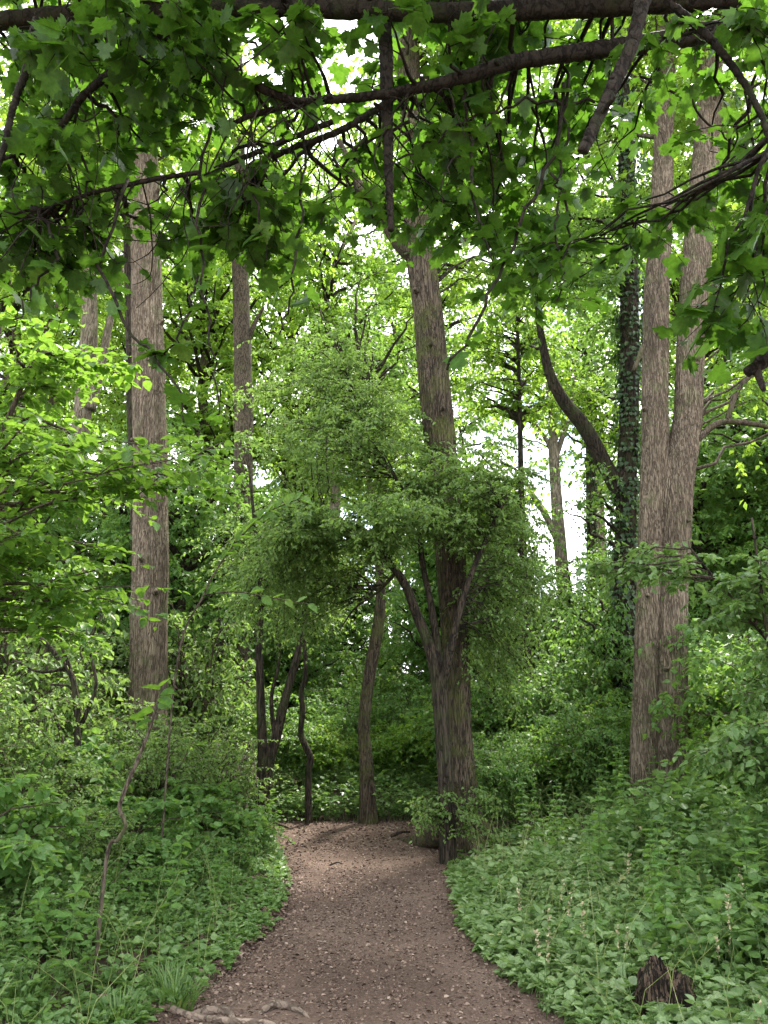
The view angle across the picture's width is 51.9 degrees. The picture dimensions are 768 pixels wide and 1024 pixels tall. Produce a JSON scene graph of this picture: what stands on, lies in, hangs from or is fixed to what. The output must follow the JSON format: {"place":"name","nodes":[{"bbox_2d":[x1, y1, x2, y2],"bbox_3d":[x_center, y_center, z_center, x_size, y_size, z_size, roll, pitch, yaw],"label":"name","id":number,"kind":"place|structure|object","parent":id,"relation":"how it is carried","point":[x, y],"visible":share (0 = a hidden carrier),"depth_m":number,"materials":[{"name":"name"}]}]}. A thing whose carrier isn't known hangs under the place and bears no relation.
{"place":"outdoors","nodes":[
{"label":"outdoors","id":0,"kind":"place"},
{"bbox_2d":[51,807,557,1023],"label":"path","id":1,"kind":"structure","parent":0,"point":[432,1001],"depth_m":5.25,"materials":[{"name":"brown gravel"}]},
{"bbox_2d":[152,998,277,1023],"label":"tree root","id":2,"kind":"object","parent":1,"relation":"on","point":[175,1010],"visible":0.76,"depth_m":4.16,"materials":[{"name":"brown plant"}]},
{"bbox_2d":[1,768,765,1023],"bbox_3d":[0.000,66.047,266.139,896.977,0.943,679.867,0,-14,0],"label":"ground","id":3,"kind":"structure","parent":0,"point":[492,966],"depth_m":5.55,"materials":[{"name":"soil"}]},
{"bbox_2d":[0,773,85,893],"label":"leafy shrub","id":4,"kind":"object","parent":3,"relation":"on","point":[17,849],"visible":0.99,"depth_m":5.31,"materials":[{"name":"green plant"}]},
{"bbox_2d":[0,949,93,1018],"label":"grass tuft","id":5,"kind":"object","parent":3,"relation":"on","point":[12,994],"visible":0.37,"depth_m":4.21,"materials":[{"name":"green plant"}]},
{"bbox_2d":[31,854,62,962],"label":"nettle","id":6,"kind":"object","parent":3,"relation":"on","point":[45,889],"visible":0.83,"depth_m":4.67,"materials":[{"name":"green plant"}]},
{"bbox_2d":[0,656,105,805],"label":"leafy shrub","id":7,"kind":"object","parent":3,"relation":"on","point":[11,734],"visible":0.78,"depth_m":7.33,"materials":[{"name":"green plant"}]},
{"bbox_2d":[3,614,102,806],"bbox_3d":[-3.415,2.186,7.908,1.019,2.714,0.071,0,-14,0],"label":"bare bush","id":8,"kind":"object","parent":3,"relation":"on","point":[73,687],"visible":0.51,"depth_m":8.00,"materials":[{"name":"brown plant"}]},
{"bbox_2d":[0,800,109,892],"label":"leafy shrub","id":9,"kind":"object","parent":3,"relation":"on","point":[71,822],"visible":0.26,"depth_m":5.73,"materials":[{"name":"green plant"}]},
{"bbox_2d":[0,217,124,570],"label":"woodland tree","id":10,"kind":"object","parent":3,"relation":"on","point":[51,400],"visible":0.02,"depth_m":30.87,"materials":[{"name":"green plant"}]},
{"bbox_2d":[0,741,125,836],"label":"leafy shrub","id":11,"kind":"object","parent":3,"relation":"on","point":[54,785],"visible":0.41,"depth_m":7.00,"materials":[{"name":"green plant"}]},
{"bbox_2d":[0,68,125,569],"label":"woodland tree","id":12,"kind":"object","parent":3,"relation":"on","point":[7,331],"visible":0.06,"depth_m":23.75,"materials":[{"name":"green plant"}]},
{"bbox_2d":[0,889,125,967],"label":"leafy shrub","id":13,"kind":"object","parent":3,"relation":"on","point":[78,925],"visible":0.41,"depth_m":4.82,"materials":[{"name":"green plant"}]},
{"bbox_2d":[0,404,129,630],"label":"woodland tree","id":14,"kind":"object","parent":3,"relation":"on","point":[61,529],"visible":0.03,"depth_m":14.35,"materials":[{"name":"green plant"}]},
{"bbox_2d":[4,425,130,681],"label":"woodland tree","id":15,"kind":"object","parent":3,"relation":"on","point":[75,530],"visible":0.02,"depth_m":15.55,"materials":[{"name":"green plant"}]},
{"bbox_2d":[1,597,134,742],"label":"leafy shrub","id":16,"kind":"object","parent":3,"relation":"on","point":[94,710],"visible":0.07,"depth_m":10.51,"materials":[{"name":"green plant"}]},
{"bbox_2d":[48,863,90,1009],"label":"nettle","id":17,"kind":"object","parent":3,"relation":"on","point":[74,935],"visible":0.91,"depth_m":4.31,"materials":[{"name":"green plant"}]},
{"bbox_2d":[0,564,148,762],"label":"leafy shrub","id":18,"kind":"object","parent":3,"relation":"on","point":[28,679],"visible":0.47,"depth_m":8.86,"materials":[{"name":"green plant"}]},
{"bbox_2d":[2,727,159,833],"bbox_3d":[-3.214,2.771,7.899,1.682,1.167,1.862,-12,-18,41],"label":"leafy shrub","id":19,"kind":"object","parent":3,"relation":"on","point":[86,743],"visible":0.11,"depth_m":7.93,"materials":[{"name":"green plant"}]},
{"bbox_2d":[0,94,175,581],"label":"shadowy trunk tree","id":20,"kind":"object","parent":3,"relation":"on","point":[127,268],"visible":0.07,"depth_m":14.19,"materials":[{"name":"brown plant"}]},
{"bbox_2d":[0,47,176,569],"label":"pale tree","id":21,"kind":"object","parent":3,"relation":"on","point":[89,332],"visible":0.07,"depth_m":18.42,"materials":[{"name":"green plant"}]},
{"bbox_2d":[32,799,164,879],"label":"leafy shrub","id":22,"kind":"object","parent":3,"relation":"on","point":[92,837],"visible":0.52,"depth_m":6.38,"materials":[{"name":"green plant"}]},
{"bbox_2d":[76,981,157,1022],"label":"grass tuft","id":23,"kind":"object","parent":3,"relation":"on","point":[106,1005],"visible":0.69,"depth_m":4.13,"materials":[{"name":"green plant"}]},
{"bbox_2d":[48,855,187,922],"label":"leafy shrub","id":24,"kind":"object","parent":3,"relation":"on","point":[151,875],"visible":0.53,"depth_m":5.79,"materials":[{"name":"green plant"}]},
{"bbox_2d":[17,409,224,717],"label":"woodland tree","id":25,"kind":"object","parent":3,"relation":"on","point":[120,527],"visible":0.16,"depth_m":14.65,"materials":[{"name":"green plant"}]},
{"bbox_2d":[29,285,213,579],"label":"woodland tree","id":26,"kind":"object","parent":3,"relation":"on","point":[121,419],"visible":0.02,"depth_m":39.20,"materials":[{"name":"green plant"}]},
{"bbox_2d":[0,283,243,663],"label":"hazel bush","id":27,"kind":"object","parent":3,"relation":"on","point":[43,369],"visible":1,"depth_m":6.46,"materials":[{"name":"green plant"}]},
{"bbox_2d":[92,678,174,977],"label":"crooked sapling","id":28,"kind":"object","parent":3,"relation":"on","point":[164,700],"visible":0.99,"depth_m":4.85,"materials":[{"name":"brown plant"}]},
{"bbox_2d":[81,697,205,797],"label":"leafy shrub","id":29,"kind":"object","parent":3,"relation":"on","point":[106,738],"visible":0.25,"depth_m":9.34,"materials":[{"name":"green plant"}]},
{"bbox_2d":[58,165,228,589],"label":"woodland tree","id":30,"kind":"object","parent":3,"relation":"on","point":[102,418],"visible":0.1,"depth_m":28.53,"materials":[{"name":"green plant"}]},
{"bbox_2d":[66,786,221,865],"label":"leafy shrub","id":31,"kind":"object","parent":3,"relation":"on","point":[156,841],"visible":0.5,"depth_m":7.03,"materials":[{"name":"green plant"}]},
{"bbox_2d":[0,0,293,792],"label":"tall tree","id":32,"kind":"object","parent":3,"relation":"on","point":[148,655],"visible":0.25,"depth_m":11.41,"materials":[{"name":"brown plant"}]},
{"bbox_2d":[73,717,238,826],"bbox_3d":[-2.537,2.876,8.640,1.578,1.209,1.785,-7,-15,28],"label":"leafy shrub","id":33,"kind":"object","parent":3,"relation":"on","point":[146,777],"visible":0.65,"depth_m":8.47,"materials":[{"name":"green plant"}]},
{"bbox_2d":[160,816,191,933],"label":"nettle","id":34,"kind":"object","parent":3,"relation":"on","point":[180,881],"visible":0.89,"depth_m":5.39,"materials":[{"name":"green plant"}]},
{"bbox_2d":[116,850,238,901],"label":"leafy shrub","id":35,"kind":"object","parent":3,"relation":"on","point":[194,868],"visible":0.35,"depth_m":6.58,"materials":[{"name":"green plant"}]},
{"bbox_2d":[140,959,217,1012],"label":"grass tuft","id":36,"kind":"object","parent":3,"relation":"on","point":[178,982],"visible":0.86,"depth_m":4.41,"materials":[{"name":"green plant"}]},
{"bbox_2d":[70,401,300,712],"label":"woodland tree","id":37,"kind":"object","parent":3,"relation":"on","point":[186,520],"visible":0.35,"depth_m":14.42,"materials":[{"name":"green plant"}]},
{"bbox_2d":[88,590,290,768],"bbox_3d":[-2.916,2.779,12.445,3.174,3.167,2.806,1,-14,-3],"label":"leafy shrub","id":38,"kind":"object","parent":3,"relation":"on","point":[211,698],"visible":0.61,"depth_m":12.08,"materials":[{"name":"green plant"}]},
{"bbox_2d":[61,124,347,682],"bbox_3d":[-5.772,-3.233,25.361,9.686,21.609,9.476,2,-14,-8],"label":"woodland tree","id":39,"kind":"object","parent":3,"relation":"on","point":[216,304],"visible":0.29,"depth_m":24.83,"materials":[{"name":"green plant"}]},
{"bbox_2d":[142,777,268,843],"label":"leafy shrub","id":40,"kind":"object","parent":3,"relation":"on","point":[230,816],"visible":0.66,"depth_m":8.15,"materials":[{"name":"green plant"}]},
{"bbox_2d":[156,732,289,811],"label":"leafy shrub","id":41,"kind":"object","parent":3,"relation":"on","point":[234,753],"visible":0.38,"depth_m":9.46,"materials":[{"name":"green plant"}]},
{"bbox_2d":[114,451,332,688],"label":"woodland tree","id":42,"kind":"object","parent":3,"relation":"on","point":[221,510],"visible":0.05,"depth_m":18.87,"materials":[{"name":"green plant"}]},
{"bbox_2d":[183,832,265,875],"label":"leafy shrub","id":43,"kind":"object","parent":3,"relation":"on","point":[233,849],"visible":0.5,"depth_m":7.44,"materials":[{"name":"green plant"}]},
{"bbox_2d":[161,706,293,808],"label":"leafy shrub","id":44,"kind":"object","parent":3,"relation":"on","point":[218,733],"visible":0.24,"depth_m":10.85,"materials":[{"name":"green plant"}]},
{"bbox_2d":[170,216,299,617],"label":"woodland tree","id":45,"kind":"object","parent":3,"relation":"on","point":[256,475],"visible":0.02,"depth_m":38.85,"materials":[{"name":"green plant"}]},
{"bbox_2d":[161,492,317,846],"bbox_3d":[-1.291,1.621,7.191,1.345,3.746,0.108,0,-14,0],"label":"arching shoot","id":46,"kind":"object","parent":3,"relation":"on","point":[287,499],"visible":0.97,"depth_m":7.43,"materials":[{"name":"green plant"}]},
{"bbox_2d":[169,670,312,768],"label":"woodland shrub","id":47,"kind":"object","parent":3,"relation":"on","point":[249,697],"visible":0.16,"depth_m":12.83,"materials":[{"name":"green plant"}]},
{"bbox_2d":[161,34,349,703],"bbox_3d":[-3.307,-4.117,18.091,5.046,19.751,5.259,4,-14,-14],"label":"slim tree","id":48,"kind":"object","parent":3,"relation":"on","point":[243,330],"visible":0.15,"depth_m":17.45,"materials":[{"name":"green plant"}]},
{"bbox_2d":[177,473,339,813],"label":"multi stem tree","id":49,"kind":"object","parent":3,"relation":"on","point":[266,756],"visible":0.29,"depth_m":11.04,"materials":[{"name":"green plant"}]},
{"bbox_2d":[217,802,302,853],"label":"leafy shrub","id":50,"kind":"object","parent":3,"relation":"on","point":[266,833],"visible":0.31,"depth_m":8.47,"materials":[{"name":"green plant"}]},
{"bbox_2d":[188,504,372,722],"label":"woodland tree","id":51,"kind":"object","parent":3,"relation":"on","point":[284,669],"visible":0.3,"depth_m":17.26,"materials":[{"name":"green plant"}]},
{"bbox_2d":[233,707,329,782],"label":"woodland shrub","id":52,"kind":"object","parent":3,"relation":"on","point":[290,733],"visible":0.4,"depth_m":12.45,"materials":[{"name":"green plant"}]},
{"bbox_2d":[169,167,416,507],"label":"woodland tree","id":53,"kind":"object","parent":3,"relation":"on","point":[270,324],"visible":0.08,"depth_m":29.55,"materials":[{"name":"green plant"}]},
{"bbox_2d":[273,572,359,823],"bbox_3d":[-1.153,2.718,11.560,1.505,3.964,1.400,8,-16,-29],"label":"wiggly stem","id":54,"kind":"object","parent":3,"relation":"on","point":[308,776],"visible":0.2,"depth_m":11.41,"materials":[{"name":"brown plant"}]},
{"bbox_2d":[275,718,375,777],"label":"woodland shrub","id":55,"kind":"object","parent":3,"relation":"on","point":[331,741],"visible":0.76,"depth_m":12.53,"materials":[{"name":"green plant"}]},
{"bbox_2d":[288,685,397,758],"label":"woodland shrub","id":56,"kind":"object","parent":3,"relation":"on","point":[347,719],"visible":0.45,"depth_m":13.70,"materials":[{"name":"green plant"}]},
{"bbox_2d":[251,63,448,660],"bbox_3d":[-1.436,-3.489,24.606,6.677,21.890,6.157,6,-15,-22],"label":"woodland tree","id":57,"kind":"object","parent":3,"relation":"on","point":[331,311],"visible":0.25,"depth_m":24.74,"materials":[{"name":"green plant"}]},
{"bbox_2d":[288,507,416,708],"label":"woodland tree","id":58,"kind":"object","parent":3,"relation":"on","point":[363,637],"visible":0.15,"depth_m":21.35,"materials":[{"name":"green plant"}]},
{"bbox_2d":[287,650,426,731],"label":"woodland shrub","id":59,"kind":"object","parent":3,"relation":"on","point":[342,683],"visible":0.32,"depth_m":16.30,"materials":[{"name":"green plant"}]},
{"bbox_2d":[278,266,464,824],"bbox_3d":[-0.205,0.326,12.740,3.063,9.200,3.105,0,-14,0],"label":"little tree","id":60,"kind":"object","parent":3,"relation":"on","point":[368,814],"visible":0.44,"depth_m":12.63,"materials":[{"name":"green plant"}]},
{"bbox_2d":[274,260,491,734],"bbox_3d":[-0.150,-1.054,33.149,9.686,21.331,9.476,-8,-16,29],"label":"woodland tree","id":61,"kind":"object","parent":3,"relation":"on","point":[406,303],"visible":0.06,"depth_m":33.29,"materials":[{"name":"green plant"}]},
{"bbox_2d":[0,0,767,428],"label":"overhanging maple","id":62,"kind":"object","parent":3,"relation":"on","point":[168,60],"visible":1,"depth_m":4.29,"materials":[{"name":"green plant"}]},
{"bbox_2d":[0,755,767,1023],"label":"ground cover","id":63,"kind":"object","parent":3,"relation":"on","point":[721,842],"visible":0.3,"depth_m":5.54,"materials":[{"name":"green plant"}]},
{"bbox_2d":[348,719,426,777],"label":"woodland shrub","id":64,"kind":"object","parent":3,"relation":"on","point":[378,742],"visible":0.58,"depth_m":12.78,"materials":[{"name":"green plant"}]},
{"bbox_2d":[351,673,432,766],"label":"woodland shrub","id":65,"kind":"object","parent":3,"relation":"on","point":[400,705],"visible":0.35,"depth_m":13.85,"materials":[{"name":"green plant"}]},
{"bbox_2d":[208,321,579,864],"bbox_3d":[0.125,0.748,9.428,4.512,6.760,3.358,0,-14,0],"label":"arching hawthorn","id":66,"kind":"object","parent":3,"relation":"on","point":[310,537],"visible":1,"depth_m":9.18,"materials":[{"name":"green plant"}]},
{"bbox_2d":[372,702,478,780],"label":"woodland shrub","id":67,"kind":"object","parent":3,"relation":"on","point":[425,748],"visible":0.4,"depth_m":12.51,"materials":[{"name":"green plant"}]},
{"bbox_2d":[342,184,509,626],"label":"woodland tree","id":68,"kind":"object","parent":3,"relation":"on","point":[394,259],"visible":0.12,"depth_m":29.14,"materials":[{"name":"green plant"}]},
{"bbox_2d":[357,495,540,716],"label":"woodland tree","id":69,"kind":"object","parent":3,"relation":"on","point":[393,657],"visible":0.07,"depth_m":16.41,"materials":[{"name":"green plant"}]},
{"bbox_2d":[360,440,573,714],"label":"woodland tree","id":70,"kind":"object","parent":3,"relation":"on","point":[431,565],"visible":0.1,"depth_m":15.81,"materials":[{"name":"green plant"}]},
{"bbox_2d":[361,391,576,678],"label":"woodland tree","id":71,"kind":"object","parent":3,"relation":"on","point":[472,427],"visible":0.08,"depth_m":20.50,"materials":[{"name":"green plant"}]},
{"bbox_2d":[311,19,649,854],"bbox_3d":[1.529,-2.511,11.230,5.600,13.929,5.440,0,-14,0],"label":"mossy tree","id":72,"kind":"object","parent":3,"relation":"on","point":[425,279],"visible":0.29,"depth_m":10.23,"materials":[{"name":"brown plant"}]},
{"bbox_2d":[398,671,565,768],"bbox_3d":[1.643,3.366,12.253,2.689,1.828,2.373,-6,-15,22],"label":"woodland shrub","id":73,"kind":"object","parent":3,"relation":"on","point":[486,721],"visible":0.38,"depth_m":11.84,"materials":[{"name":"green plant"}]},
{"bbox_2d":[428,731,552,824],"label":"woodland shrub","id":74,"kind":"object","parent":3,"relation":"on","point":[498,772],"visible":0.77,"depth_m":9.61,"materials":[{"name":"green plant"}]},
{"bbox_2d":[439,535,552,739],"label":"curved stem tree","id":75,"kind":"object","parent":3,"relation":"on","point":[525,601],"visible":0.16,"depth_m":13.18,"materials":[{"name":"green plant"}]},
{"bbox_2d":[425,293,579,687],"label":"thin right tree","id":76,"kind":"object","parent":3,"relation":"on","point":[520,415],"visible":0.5,"depth_m":16.23,"materials":[{"name":"green plant"}]},
{"bbox_2d":[473,729,581,817],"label":"woodland shrub","id":77,"kind":"object","parent":3,"relation":"on","point":[526,735],"visible":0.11,"depth_m":10.42,"materials":[{"name":"green plant"}]},
{"bbox_2d":[447,315,618,606],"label":"bare forked tree","id":78,"kind":"object","parent":3,"relation":"on","point":[554,445],"visible":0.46,"depth_m":22.96,"materials":[{"name":"green plant"}]},
{"bbox_2d":[494,554,599,696],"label":"woodland tree","id":79,"kind":"object","parent":3,"relation":"on","point":[548,610],"visible":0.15,"depth_m":16.65,"materials":[{"name":"green plant"}]},
{"bbox_2d":[496,724,607,807],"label":"woodland shrub","id":80,"kind":"object","parent":3,"relation":"on","point":[551,761],"visible":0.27,"depth_m":10.38,"materials":[{"name":"green plant"}]},
{"bbox_2d":[486,640,632,738],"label":"woodland shrub","id":81,"kind":"object","parent":3,"relation":"on","point":[576,687],"visible":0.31,"depth_m":12.05,"materials":[{"name":"green plant"}]},
{"bbox_2d":[533,545,608,665],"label":"woodland tree","id":82,"kind":"object","parent":3,"relation":"on","point":[573,577],"visible":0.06,"depth_m":19.09,"materials":[{"name":"green plant"}]},
{"bbox_2d":[518,690,631,796],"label":"woodland shrub","id":83,"kind":"object","parent":3,"relation":"on","point":[582,728],"visible":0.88,"depth_m":10.23,"materials":[{"name":"green plant"}]},
{"bbox_2d":[547,687,631,769],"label":"woodland shrub","id":84,"kind":"object","parent":3,"relation":"on","point":[602,702],"visible":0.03,"depth_m":11.56,"materials":[{"name":"green plant"}]},
{"bbox_2d":[510,129,675,597],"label":"woodland tree","id":85,"kind":"object","parent":3,"relation":"on","point":[569,454],"visible":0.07,"depth_m":42.17,"materials":[{"name":"green plant"}]},
{"bbox_2d":[556,728,629,793],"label":"woodland shrub","id":86,"kind":"object","parent":3,"relation":"on","point":[627,755],"visible":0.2,"depth_m":10.23,"materials":[{"name":"green plant"}]},
{"bbox_2d":[522,296,673,593],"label":"slender far tree","id":87,"kind":"object","parent":3,"relation":"on","point":[591,486],"visible":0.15,"depth_m":26.12,"materials":[{"name":"green plant"}]},
{"bbox_2d":[445,836,767,1023],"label":"pale ground cover","id":88,"kind":"object","parent":3,"relation":"on","point":[565,998],"visible":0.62,"depth_m":4.88,"materials":[{"name":"green plant"}]},
{"bbox_2d":[480,18,736,722],"bbox_3d":[4.396,-3.928,15.242,6.045,17.645,5.576,0,-14,0],"label":"dark tree","id":89,"kind":"object","parent":3,"relation":"on","point":[624,325],"visible":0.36,"depth_m":13.61,"materials":[{"name":"green plant"}]},
{"bbox_2d":[547,495,711,658],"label":"woodland tree","id":90,"kind":"object","parent":3,"relation":"on","point":[585,575],"visible":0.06,"depth_m":17.22,"materials":[{"name":"green plant"}]},
{"bbox_2d":[528,9,767,818],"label":"twin stemmed tree","id":91,"kind":"object","parent":3,"relation":"on","point":[669,468],"visible":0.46,"depth_m":10.48,"materials":[{"name":"brown plant"}]},
{"bbox_2d":[543,119,767,569],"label":"woodland tree","id":92,"kind":"object","parent":3,"relation":"on","point":[674,287],"visible":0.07,"depth_m":24.35,"materials":[{"name":"green plant"}]},
{"bbox_2d":[652,853,680,949],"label":"nettle","id":93,"kind":"object","parent":3,"relation":"on","point":[669,917],"visible":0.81,"depth_m":4.64,"materials":[{"name":"green plant"}]},
{"bbox_2d":[566,517,767,800],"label":"elder shrub","id":94,"kind":"object","parent":3,"relation":"on","point":[741,748],"visible":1,"depth_m":6.57,"materials":[{"name":"green plant"}]},
{"bbox_2d":[630,954,703,1017],"bbox_3d":[1.441,2.463,3.986,0.451,0.364,0.382,0,-14,0],"label":"tree stump","id":95,"kind":"object","parent":3,"relation":"on","point":[652,970],"visible":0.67,"depth_m":3.96,"materials":[{"name":"brown wood"}]},
{"bbox_2d":[581,401,767,665],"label":"woodland tree","id":96,"kind":"object","parent":3,"relation":"on","point":[700,513],"visible":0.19,"depth_m":14.64,"materials":[{"name":"green plant"}]},
{"bbox_2d":[625,666,761,780],"bbox_3d":[4.395,2.713,9.697,2.904,1.667,2.509,-8,-16,29],"label":"woodland shrub","id":97,"kind":"object","parent":3,"relation":"on","point":[693,712],"visible":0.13,"depth_m":9.44,"materials":[{"name":"green plant"}]},
{"bbox_2d":[638,310,767,649],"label":"woodland tree","id":98,"kind":"object","parent":3,"relation":"on","point":[725,455],"visible":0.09,"depth_m":15.48,"materials":[{"name":"green plant"}]},
{"bbox_2d":[638,586,767,747],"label":"woodland shrub","id":99,"kind":"object","parent":3,"relation":"on","point":[750,670],"visible":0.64,"depth_m":8.82,"materials":[{"name":"green plant"}]},
{"bbox_2d":[662,713,767,804],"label":"woodland shrub","id":100,"kind":"object","parent":3,"relation":"on","point":[691,764],"visible":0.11,"depth_m":8.17,"materials":[{"name":"green plant"}]},
{"bbox_2d":[691,347,767,604],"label":"woodland tree","id":101,"kind":"object","parent":3,"relation":"on","point":[763,453],"visible":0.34,"depth_m":14.34,"materials":[{"name":"green plant"}]},
{"bbox_2d":[731,791,761,904],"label":"nettle","id":102,"kind":"object","parent":3,"relation":"on","point":[752,876],"visible":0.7,"depth_m":5.01,"materials":[{"name":"green plant"}]},
{"bbox_2d":[0,0,767,672],"label":"sky","id":103,"kind":"structure","parent":0,"point":[571,540],"materials":[{"name":"white"}]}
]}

